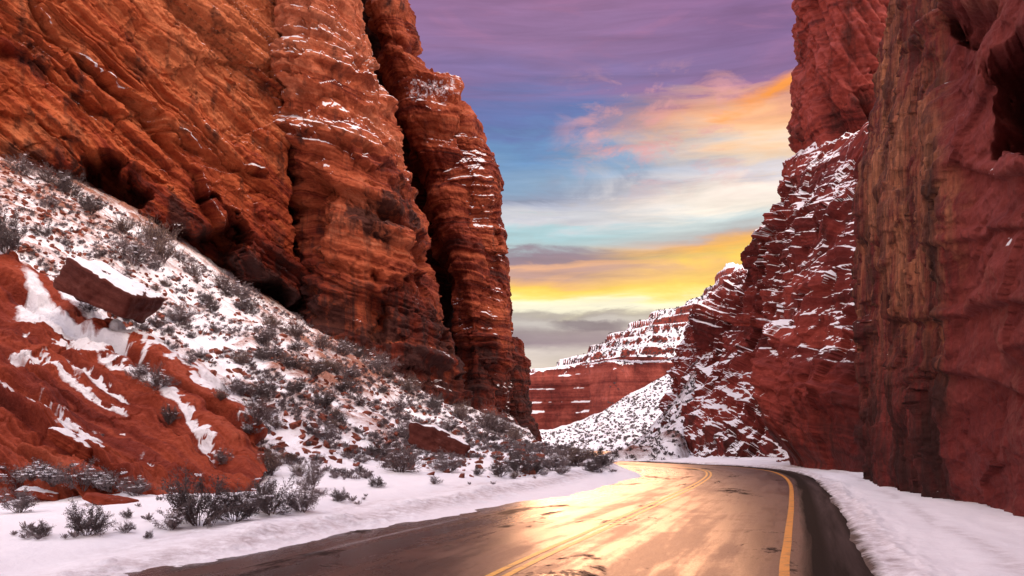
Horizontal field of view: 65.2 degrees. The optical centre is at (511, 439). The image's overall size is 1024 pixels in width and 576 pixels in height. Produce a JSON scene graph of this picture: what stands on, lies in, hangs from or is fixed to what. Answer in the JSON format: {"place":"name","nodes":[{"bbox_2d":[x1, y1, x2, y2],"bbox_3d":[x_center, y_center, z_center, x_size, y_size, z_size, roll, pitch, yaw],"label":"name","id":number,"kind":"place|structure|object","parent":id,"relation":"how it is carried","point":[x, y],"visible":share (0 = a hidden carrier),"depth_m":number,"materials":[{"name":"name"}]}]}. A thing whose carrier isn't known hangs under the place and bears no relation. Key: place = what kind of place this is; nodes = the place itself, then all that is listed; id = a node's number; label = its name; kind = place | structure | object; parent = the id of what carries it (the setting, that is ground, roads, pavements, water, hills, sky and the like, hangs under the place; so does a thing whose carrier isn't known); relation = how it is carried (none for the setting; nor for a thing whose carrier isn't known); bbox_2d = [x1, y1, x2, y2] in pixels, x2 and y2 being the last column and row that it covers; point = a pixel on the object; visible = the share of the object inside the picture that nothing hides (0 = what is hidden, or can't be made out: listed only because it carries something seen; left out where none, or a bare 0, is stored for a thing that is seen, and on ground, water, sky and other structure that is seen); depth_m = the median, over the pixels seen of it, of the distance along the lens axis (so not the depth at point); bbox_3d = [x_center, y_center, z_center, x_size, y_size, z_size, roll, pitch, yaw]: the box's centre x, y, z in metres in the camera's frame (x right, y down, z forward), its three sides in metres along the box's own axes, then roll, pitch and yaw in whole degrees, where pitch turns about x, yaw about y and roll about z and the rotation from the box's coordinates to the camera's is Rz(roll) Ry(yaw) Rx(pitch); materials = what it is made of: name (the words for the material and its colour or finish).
{"place":"outdoors","nodes":[
{"label":"outdoors","id":0,"kind":"place"},
{"bbox_2d":[0,157,640,575],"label":"snowy hillside","id":1,"kind":"structure","parent":0,"point":[396,499],"depth_m":24.17,"materials":[{"name":"snow"}]},
{"bbox_2d":[1,152,39,176],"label":"shrub","id":2,"kind":"object","parent":1,"relation":"on","point":[23,167],"visible":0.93,"depth_m":56.32,"materials":[{"name":"grey plant"}]},
{"bbox_2d":[0,484,45,512],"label":"shrub","id":3,"kind":"object","parent":1,"relation":"on","point":[24,502],"visible":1,"depth_m":15.96,"materials":[{"name":"grey plant"}]},
{"bbox_2d":[14,486,58,500],"bbox_3d":[-11.135,1.245,18.908,0.987,0.220,0.744,11,0,0],"label":"boulder","id":4,"kind":"object","parent":1,"relation":"on","point":[39,492],"visible":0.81,"depth_m":18.68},
{"bbox_2d":[19,519,56,536],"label":"shrub","id":5,"kind":"object","parent":1,"relation":"on","point":[44,529],"visible":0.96,"depth_m":12.15,"materials":[{"name":"grey plant"}]},
{"bbox_2d":[28,220,55,236],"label":"shrub","id":6,"kind":"object","parent":1,"relation":"on","point":[47,232],"visible":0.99,"depth_m":44.46,"materials":[{"name":"grey plant"}]},
{"bbox_2d":[34,159,63,182],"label":"shrub","id":7,"kind":"object","parent":1,"relation":"on","point":[47,177],"visible":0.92,"depth_m":58.56,"materials":[{"name":"grey plant"}]},
{"bbox_2d":[48,169,88,198],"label":"shrub","id":8,"kind":"object","parent":1,"relation":"on","point":[65,183],"visible":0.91,"depth_m":58.98,"materials":[{"name":"grey plant"}]},
{"bbox_2d":[63,494,118,536],"bbox_3d":[-6.584,1.192,12.533,0.814,0.675,0.671,0,0,-28],"label":"shrub","id":9,"kind":"object","parent":1,"relation":"on","point":[77,523],"visible":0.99,"depth_m":12.46,"materials":[{"name":"grey plant"}]},
{"bbox_2d":[75,190,112,213],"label":"shrub","id":10,"kind":"object","parent":1,"relation":"on","point":[88,205],"visible":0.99,"depth_m":55.15,"materials":[{"name":"grey plant"}]},
{"bbox_2d":[82,492,138,504],"bbox_3d":[-8.845,1.335,17.528,1.150,0.256,0.706,13,-3,-11],"label":"boulder","id":11,"kind":"object","parent":1,"relation":"on","point":[96,498],"visible":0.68,"depth_m":17.31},
{"bbox_2d":[105,213,137,233],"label":"shrub","id":12,"kind":"object","parent":1,"relation":"on","point":[120,226],"visible":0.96,"depth_m":55.18,"materials":[{"name":"plant"}]},
{"bbox_2d":[112,474,151,495],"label":"shrub","id":13,"kind":"object","parent":1,"relation":"on","point":[139,486],"visible":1,"depth_m":18.85,"materials":[{"name":"grey plant"}]},
{"bbox_2d":[0,246,267,502],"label":"rock outcrop","id":14,"kind":"object","parent":1,"relation":"on","point":[64,360],"visible":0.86,"depth_m":24.44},
{"bbox_2d":[0,207,30,253],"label":"shrub","id":15,"kind":"object","parent":14,"relation":"on","point":[7,236],"visible":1,"depth_m":30.67,"materials":[{"name":"grey plant"}]},
{"bbox_2d":[0,460,40,486],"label":"shrub","id":16,"kind":"object","parent":14,"relation":"on","point":[29,473],"visible":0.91,"depth_m":19.11,"materials":[{"name":"grey plant"}]},
{"bbox_2d":[31,457,78,486],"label":"shrub","id":17,"kind":"object","parent":14,"relation":"on","point":[44,473],"visible":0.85,"depth_m":18.69,"materials":[{"name":"grey plant"}]},
{"bbox_2d":[47,427,104,463],"bbox_3d":[-11.363,0.156,21.008,1.581,0.545,0.901,29,-3,-5],"label":"boulder","id":18,"kind":"object","parent":14,"relation":"on","point":[71,442],"visible":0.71,"depth_m":20.64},
{"bbox_2d":[50,455,117,491],"bbox_3d":[-10.166,0.796,19.021,1.525,0.870,1.564,0,0,-26],"label":"shrub","id":19,"kind":"object","parent":14,"relation":"on","point":[86,474],"visible":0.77,"depth_m":18.94,"materials":[{"name":"grey plant"}]},
{"bbox_2d":[53,256,164,323],"bbox_3d":[-14.477,-5.306,28.705,3.343,1.592,2.208,25,13,8],"label":"boulder","id":20,"kind":"object","parent":14,"relation":"on","point":[104,286],"visible":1,"depth_m":27.84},
{"bbox_2d":[87,465,140,492],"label":"shrub","id":21,"kind":"object","parent":14,"relation":"on","point":[101,482],"visible":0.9,"depth_m":18.99,"materials":[{"name":"grey plant"}]},
{"bbox_2d":[122,360,149,378],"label":"shrub","id":22,"kind":"object","parent":14,"relation":"on","point":[140,370],"visible":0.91,"depth_m":25.74,"materials":[{"name":"grey plant"}]},
{"bbox_2d":[128,360,181,389],"bbox_3d":[-11.216,-2.048,25.233,1.354,0.968,1.390,0,0,9],"label":"shrub","id":23,"kind":"object","parent":14,"relation":"on","point":[157,378],"visible":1,"depth_m":25.17,"materials":[{"name":"grey plant"}]},
{"bbox_2d":[159,400,182,424],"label":"shrub","id":24,"kind":"object","parent":14,"relation":"on","point":[167,416],"visible":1,"depth_m":24.11,"materials":[{"name":"grey plant"}]},
{"bbox_2d":[213,447,233,464],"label":"shrub","id":25,"kind":"object","parent":14,"relation":"on","point":[219,456],"visible":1,"depth_m":22.38,"materials":[{"name":"grey plant"}]},
{"bbox_2d":[220,376,243,393],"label":"shrub","id":26,"kind":"object","parent":14,"relation":"on","point":[235,385],"visible":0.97,"depth_m":28.48,"materials":[{"name":"grey plant"}]},
{"bbox_2d":[237,391,275,425],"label":"shrub","id":27,"kind":"object","parent":14,"relation":"on","point":[260,410],"visible":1,"depth_m":24.78,"materials":[{"name":"grey plant"}]},
{"bbox_2d":[108,230,160,265],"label":"shrub","id":28,"kind":"object","parent":1,"relation":"on","point":[138,252],"visible":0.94,"depth_m":50.07,"materials":[{"name":"grey plant"}]},
{"bbox_2d":[134,211,185,246],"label":"shrub","id":29,"kind":"object","parent":1,"relation":"on","point":[155,232],"visible":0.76,"depth_m":59.01,"materials":[{"name":"plant"}]},
{"bbox_2d":[141,235,180,262],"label":"shrub","id":30,"kind":"object","parent":1,"relation":"on","point":[160,248],"visible":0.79,"depth_m":55.42,"materials":[{"name":"plant"}]},
{"bbox_2d":[152,504,186,529],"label":"shrub","id":31,"kind":"object","parent":1,"relation":"on","point":[173,520],"visible":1,"depth_m":13.53,"materials":[{"name":"grey plant"}]},
{"bbox_2d":[160,298,208,323],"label":"shrub","id":32,"kind":"object","parent":1,"relation":"on","point":[179,316],"visible":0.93,"depth_m":42.98,"materials":[{"name":"grey plant"}]},
{"bbox_2d":[172,247,196,263],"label":"shrub","id":33,"kind":"object","parent":1,"relation":"on","point":[178,257],"visible":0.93,"depth_m":61.33,"materials":[{"name":"grey plant"}]},
{"bbox_2d":[179,257,208,276],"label":"shrub","id":34,"kind":"object","parent":1,"relation":"on","point":[193,269],"visible":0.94,"depth_m":59.59,"materials":[{"name":"grey plant"}]},
{"bbox_2d":[154,459,249,526],"bbox_3d":[-5.402,0.953,14.037,1.507,1.222,1.242,0,0,2],"label":"shrub","id":35,"kind":"object","parent":1,"relation":"on","point":[218,510],"visible":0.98,"depth_m":13.95,"materials":[{"name":"grey plant"}]},
{"bbox_2d":[196,289,219,304],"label":"shrub","id":36,"kind":"object","parent":1,"relation":"on","point":[205,296],"visible":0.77,"depth_m":52.51,"materials":[{"name":"grey plant"}]},
{"bbox_2d":[198,299,220,312],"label":"shrub","id":37,"kind":"object","parent":1,"relation":"on","point":[214,308],"visible":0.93,"depth_m":50.09,"materials":[{"name":"grey plant"}]},
{"bbox_2d":[206,268,237,289],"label":"shrub","id":38,"kind":"object","parent":1,"relation":"on","point":[224,282],"visible":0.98,"depth_m":62.52,"materials":[{"name":"grey plant"}]},
{"bbox_2d":[197,478,265,521],"bbox_3d":[-5.200,1.117,14.768,1.176,0.855,0.846,0,0,-28],"label":"shrub","id":39,"kind":"object","parent":1,"relation":"on","point":[247,513],"visible":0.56,"depth_m":14.76,"materials":[{"name":"grey plant"}]},
{"bbox_2d":[227,350,251,364],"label":"shrub","id":40,"kind":"object","parent":1,"relation":"on","point":[245,358],"visible":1,"depth_m":39.69,"materials":[{"name":"plant"}]},
{"bbox_2d":[228,276,256,297],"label":"shrub","id":41,"kind":"object","parent":1,"relation":"on","point":[243,287],"visible":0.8,"depth_m":65.52,"materials":[{"name":"grey plant"}]},
{"bbox_2d":[233,291,261,314],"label":"shrub","id":42,"kind":"object","parent":1,"relation":"on","point":[243,304],"visible":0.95,"depth_m":61.09,"materials":[{"name":"grey plant"}]},
{"bbox_2d":[242,379,277,398],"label":"shrub","id":43,"kind":"object","parent":1,"relation":"on","point":[260,390],"visible":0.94,"depth_m":32.62,"materials":[{"name":"grey plant"}]},
{"bbox_2d":[250,344,273,360],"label":"shrub","id":44,"kind":"object","parent":1,"relation":"on","point":[260,355],"visible":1,"depth_m":41.16,"materials":[{"name":"grey plant"}]},
{"bbox_2d":[251,329,274,345],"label":"shrub","id":45,"kind":"object","parent":1,"relation":"on","point":[262,338],"visible":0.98,"depth_m":45.29,"materials":[{"name":"grey plant"}]},
{"bbox_2d":[247,442,286,475],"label":"shrub","id":46,"kind":"object","parent":1,"relation":"on","point":[273,465],"visible":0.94,"depth_m":22.81,"materials":[{"name":"plant"}]},
{"bbox_2d":[236,468,299,514],"bbox_3d":[-4.951,1.055,15.896,1.223,0.973,1.485,0,0,20],"label":"shrub","id":47,"kind":"object","parent":1,"relation":"on","point":[270,495],"visible":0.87,"depth_m":15.99,"materials":[{"name":"grey plant"}]},
{"bbox_2d":[0,162,545,477],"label":"rubble","id":48,"kind":"object","parent":1,"relation":"on","point":[313,438],"visible":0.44,"depth_m":41.27,"materials":[{"name":"red stone"}]},
{"bbox_2d":[260,309,285,327],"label":"shrub","id":49,"kind":"object","parent":1,"relation":"on","point":[273,319],"visible":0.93,"depth_m":53.05,"materials":[{"name":"plant"}]},
{"bbox_2d":[272,354,296,368],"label":"shrub","id":50,"kind":"object","parent":1,"relation":"on","point":[286,362],"visible":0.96,"depth_m":41.29,"materials":[{"name":"grey plant"}]},
{"bbox_2d":[280,378,307,393],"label":"shrub","id":51,"kind":"object","parent":1,"relation":"on","point":[298,388],"visible":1,"depth_m":34.96,"materials":[{"name":"grey plant"}]},
{"bbox_2d":[283,315,308,336],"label":"shrub","id":52,"kind":"object","parent":1,"relation":"on","point":[295,331],"visible":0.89,"depth_m":55.19,"materials":[{"name":"grey plant"}]},
{"bbox_2d":[285,337,308,353],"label":"shrub","id":53,"kind":"object","parent":1,"relation":"on","point":[297,347],"visible":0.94,"depth_m":49.30,"materials":[{"name":"grey plant"}]},
{"bbox_2d":[0,165,616,539],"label":"scrub","id":54,"kind":"object","parent":1,"relation":"on","point":[366,474],"visible":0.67,"depth_m":41.72,"materials":[{"name":"grey plant"}]},
{"bbox_2d":[293,458,324,490],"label":"shrub","id":55,"kind":"object","parent":1,"relation":"on","point":[315,473],"visible":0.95,"depth_m":20.63,"materials":[{"name":"grey plant"}]},
{"bbox_2d":[287,476,331,512],"bbox_3d":[-4.346,1.154,16.797,1.119,0.804,1.090,0,0,10],"label":"shrub","id":56,"kind":"object","parent":1,"relation":"on","point":[306,501],"visible":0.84,"depth_m":16.76,"materials":[{"name":"grey plant"}]},
{"bbox_2d":[299,355,329,376],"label":"shrub","id":57,"kind":"object","parent":1,"relation":"on","point":[316,369],"visible":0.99,"depth_m":41.97,"materials":[{"name":"grey plant"}]},
{"bbox_2d":[308,330,334,350],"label":"shrub","id":58,"kind":"object","parent":1,"relation":"on","point":[322,341],"visible":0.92,"depth_m":56.30,"materials":[{"name":"grey plant"}]},
{"bbox_2d":[311,387,337,407],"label":"shrub","id":59,"kind":"object","parent":1,"relation":"on","point":[328,399],"visible":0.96,"depth_m":34.85,"materials":[{"name":"grey plant"}]},
{"bbox_2d":[312,421,341,440],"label":"shrub","id":60,"kind":"object","parent":1,"relation":"on","point":[329,432],"visible":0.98,"depth_m":30.44,"materials":[{"name":"grey plant"}]},
{"bbox_2d":[329,487,348,501],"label":"shrub","id":61,"kind":"object","parent":1,"relation":"on","point":[338,496],"visible":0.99,"depth_m":18.66,"materials":[{"name":"grey plant"}]},
{"bbox_2d":[328,336,356,355],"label":"shrub","id":62,"kind":"object","parent":1,"relation":"on","point":[346,348],"visible":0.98,"depth_m":58.22,"materials":[{"name":"grey plant"}]},
{"bbox_2d":[332,376,365,393],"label":"shrub","id":63,"kind":"object","parent":1,"relation":"on","point":[344,385],"visible":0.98,"depth_m":42.77,"materials":[{"name":"grey plant"}]},
{"bbox_2d":[336,362,365,378],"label":"shrub","id":64,"kind":"object","parent":1,"relation":"on","point":[352,373],"visible":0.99,"depth_m":47.53,"materials":[{"name":"grey plant"}]},
{"bbox_2d":[351,343,373,358],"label":"shrub","id":65,"kind":"object","parent":1,"relation":"on","point":[359,353],"visible":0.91,"depth_m":67.64,"materials":[{"name":"grey plant"}]},
{"bbox_2d":[367,441,393,455],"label":"shrub","id":66,"kind":"object","parent":1,"relation":"on","point":[373,449],"visible":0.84,"depth_m":29.16,"materials":[{"name":"grey plant"}]},
{"bbox_2d":[362,348,401,374],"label":"shrub","id":67,"kind":"object","parent":1,"relation":"on","point":[377,364],"visible":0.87,"depth_m":61.57,"materials":[{"name":"grey plant"}]},
{"bbox_2d":[387,416,409,438],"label":"shrub","id":68,"kind":"object","parent":1,"relation":"on","point":[401,431],"visible":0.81,"depth_m":35.85,"materials":[{"name":"grey plant"}]},
{"bbox_2d":[373,438,427,472],"bbox_3d":[-3.747,0.490,26.657,1.905,1.290,1.703,0,0,32],"label":"shrub","id":69,"kind":"object","parent":1,"relation":"on","point":[403,467],"visible":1,"depth_m":26.44,"materials":[{"name":"grey plant"}]},
{"bbox_2d":[398,373,423,393],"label":"shrub","id":70,"kind":"object","parent":1,"relation":"on","point":[408,386],"visible":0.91,"depth_m":62.57,"materials":[{"name":"plant"}]},
{"bbox_2d":[425,393,443,408],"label":"shrub","id":71,"kind":"object","parent":1,"relation":"on","point":[434,400],"visible":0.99,"depth_m":62.29,"materials":[{"name":"grey plant"}]},
{"bbox_2d":[408,422,470,457],"bbox_3d":[-3.327,0.044,35.044,2.857,1.262,2.123,26,1,-10],"label":"boulder","id":72,"kind":"object","parent":1,"relation":"on","point":[427,437],"visible":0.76,"depth_m":34.12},
{"bbox_2d":[425,446,468,471],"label":"shrub","id":73,"kind":"object","parent":1,"relation":"on","point":[445,463],"visible":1,"depth_m":28.00,"materials":[{"name":"grey plant"}]},
{"bbox_2d":[436,415,459,430],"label":"shrub","id":74,"kind":"object","parent":1,"relation":"on","point":[453,424],"visible":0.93,"depth_m":43.62,"materials":[{"name":"grey plant"}]},
{"bbox_2d":[443,397,473,420],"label":"shrub","id":75,"kind":"object","parent":1,"relation":"on","point":[461,413],"visible":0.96,"depth_m":68.94,"materials":[{"name":"plant"}]},
{"bbox_2d":[472,401,507,429],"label":"shrub","id":76,"kind":"object","parent":1,"relation":"on","point":[485,422],"visible":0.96,"depth_m":62.74,"materials":[{"name":"grey plant"}]},
{"bbox_2d":[485,455,509,476],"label":"shrub","id":77,"kind":"object","parent":1,"relation":"on","point":[495,468],"visible":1,"depth_m":28.67,"materials":[{"name":"grey plant"}]},
{"bbox_2d":[488,411,514,433],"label":"shrub","id":78,"kind":"object","parent":1,"relation":"on","point":[503,427],"visible":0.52,"depth_m":63.62,"materials":[{"name":"grey plant"}]},
{"bbox_2d":[504,421,528,440],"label":"shrub","id":79,"kind":"object","parent":1,"relation":"on","point":[514,433],"visible":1,"depth_m":49.17,"materials":[{"name":"plant"}]},
{"bbox_2d":[502,446,536,473],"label":"shrub","id":80,"kind":"object","parent":1,"relation":"on","point":[515,461],"visible":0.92,"depth_m":30.61,"materials":[{"name":"grey plant"}]},
{"bbox_2d":[526,458,547,473],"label":"shrub","id":81,"kind":"object","parent":1,"relation":"on","point":[537,466],"visible":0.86,"depth_m":31.51,"materials":[{"name":"grey plant"}]},
{"bbox_2d":[540,446,577,470],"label":"shrub","id":82,"kind":"object","parent":1,"relation":"on","point":[552,463],"visible":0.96,"depth_m":33.10,"materials":[{"name":"grey plant"}]},
{"bbox_2d":[560,443,594,465],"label":"shrub","id":83,"kind":"object","parent":1,"relation":"on","point":[582,458],"visible":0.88,"depth_m":36.23,"materials":[{"name":"plant"}]},
{"bbox_2d":[582,457,600,471],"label":"shrub","id":84,"kind":"object","parent":1,"relation":"on","point":[591,465],"visible":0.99,"depth_m":34.83,"materials":[{"name":"grey plant"}]},
{"bbox_2d":[589,443,619,466],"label":"shrub","id":85,"kind":"object","parent":1,"relation":"on","point":[604,459],"visible":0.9,"depth_m":37.16,"materials":[{"name":"grey plant"}]},
{"bbox_2d":[124,450,873,575],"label":"road","id":86,"kind":"structure","parent":0,"point":[724,520],"depth_m":13.81,"materials":[{"name":"asphalt"}]},
{"bbox_2d":[485,464,707,575],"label":"line","id":87,"kind":"object","parent":86,"relation":"on","point":[535,554],"visible":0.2,"depth_m":13.92,"materials":[{"name":"yellow paint"}]},
{"bbox_2d":[502,463,711,575],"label":"line","id":88,"kind":"object","parent":86,"relation":"on","point":[512,572],"visible":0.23,"depth_m":13.92,"materials":[{"name":"yellow paint"}]},
{"bbox_2d":[635,461,793,575],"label":"edge line","id":89,"kind":"object","parent":86,"relation":"on","point":[784,569],"visible":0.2,"depth_m":13.92,"materials":[{"name":"orange paint"}]},
{"bbox_2d":[408,0,797,368],"label":"sky","id":90,"kind":"structure","parent":0,"point":[639,147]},
{"bbox_2d":[540,374,672,451],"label":"snow slope","id":91,"kind":"structure","parent":0,"point":[620,408],"depth_m":191.90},
{"bbox_2d":[541,271,729,459],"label":"scrub","id":92,"kind":"object","parent":91,"relation":"on","point":[632,425],"visible":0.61,"depth_m":186.81,"materials":[{"name":"grey plant"}]},
{"bbox_2d":[602,371,695,461],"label":"snow slope","id":93,"kind":"structure","parent":0,"point":[638,453],"depth_m":70.10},
{"bbox_2d":[648,455,1023,575],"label":"snow verge","id":94,"kind":"structure","parent":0,"point":[894,531],"depth_m":14.40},
{"bbox_3d":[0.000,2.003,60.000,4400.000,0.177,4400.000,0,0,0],"label":"ground","id":95,"kind":"structure","parent":0,"visible":0},
{"bbox_2d":[0,0,310,312],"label":"cliff","id":96,"kind":"structure","parent":95,"relation":"on","point":[166,109],"depth_m":71.04,"materials":[{"name":"red stone"}]},
{"bbox_2d":[268,0,472,406],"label":"rock buttress","id":97,"kind":"object","parent":95,"relation":"on","point":[362,238],"visible":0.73,"depth_m":79.48,"materials":[{"name":"stone"}]},
{"bbox_2d":[361,0,456,353],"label":"rock buttress","id":98,"kind":"object","parent":95,"relation":"on","point":[445,286],"visible":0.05,"depth_m":110.03,"materials":[{"name":"stone"}]},
{"bbox_2d":[365,0,498,415],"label":"rock pillar","id":99,"kind":"object","parent":95,"relation":"on","point":[434,113],"visible":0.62,"depth_m":97.62,"materials":[{"name":"stone"}]},
{"bbox_2d":[442,133,519,425],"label":"rock pillar","id":100,"kind":"object","parent":95,"relation":"on","point":[475,170],"visible":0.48,"depth_m":98.59,"materials":[{"name":"stone"}]},
{"bbox_2d":[509,337,542,441],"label":"rock hump","id":101,"kind":"object","parent":95,"relation":"on","point":[520,411],"visible":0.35,"depth_m":104.94,"materials":[{"name":"stone"}]},
{"bbox_2d":[528,262,744,429],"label":"mesa","id":102,"kind":"structure","parent":95,"relation":"on","point":[560,394],"depth_m":255.11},
{"bbox_2d":[652,122,868,471],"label":"cliff","id":103,"kind":"structure","parent":95,"relation":"on","point":[766,350],"depth_m":53.98,"materials":[{"name":"red stone"}]},
{"bbox_2d":[786,0,889,152],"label":"rock pillar","id":104,"kind":"object","parent":103,"relation":"on","point":[835,51],"visible":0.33,"depth_m":63.11,"materials":[{"name":"red stone"}]},
{"bbox_2d":[851,0,1023,516],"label":"cliff","id":105,"kind":"structure","parent":95,"relation":"on","point":[937,268],"depth_m":19.52,"materials":[{"name":"stone"}]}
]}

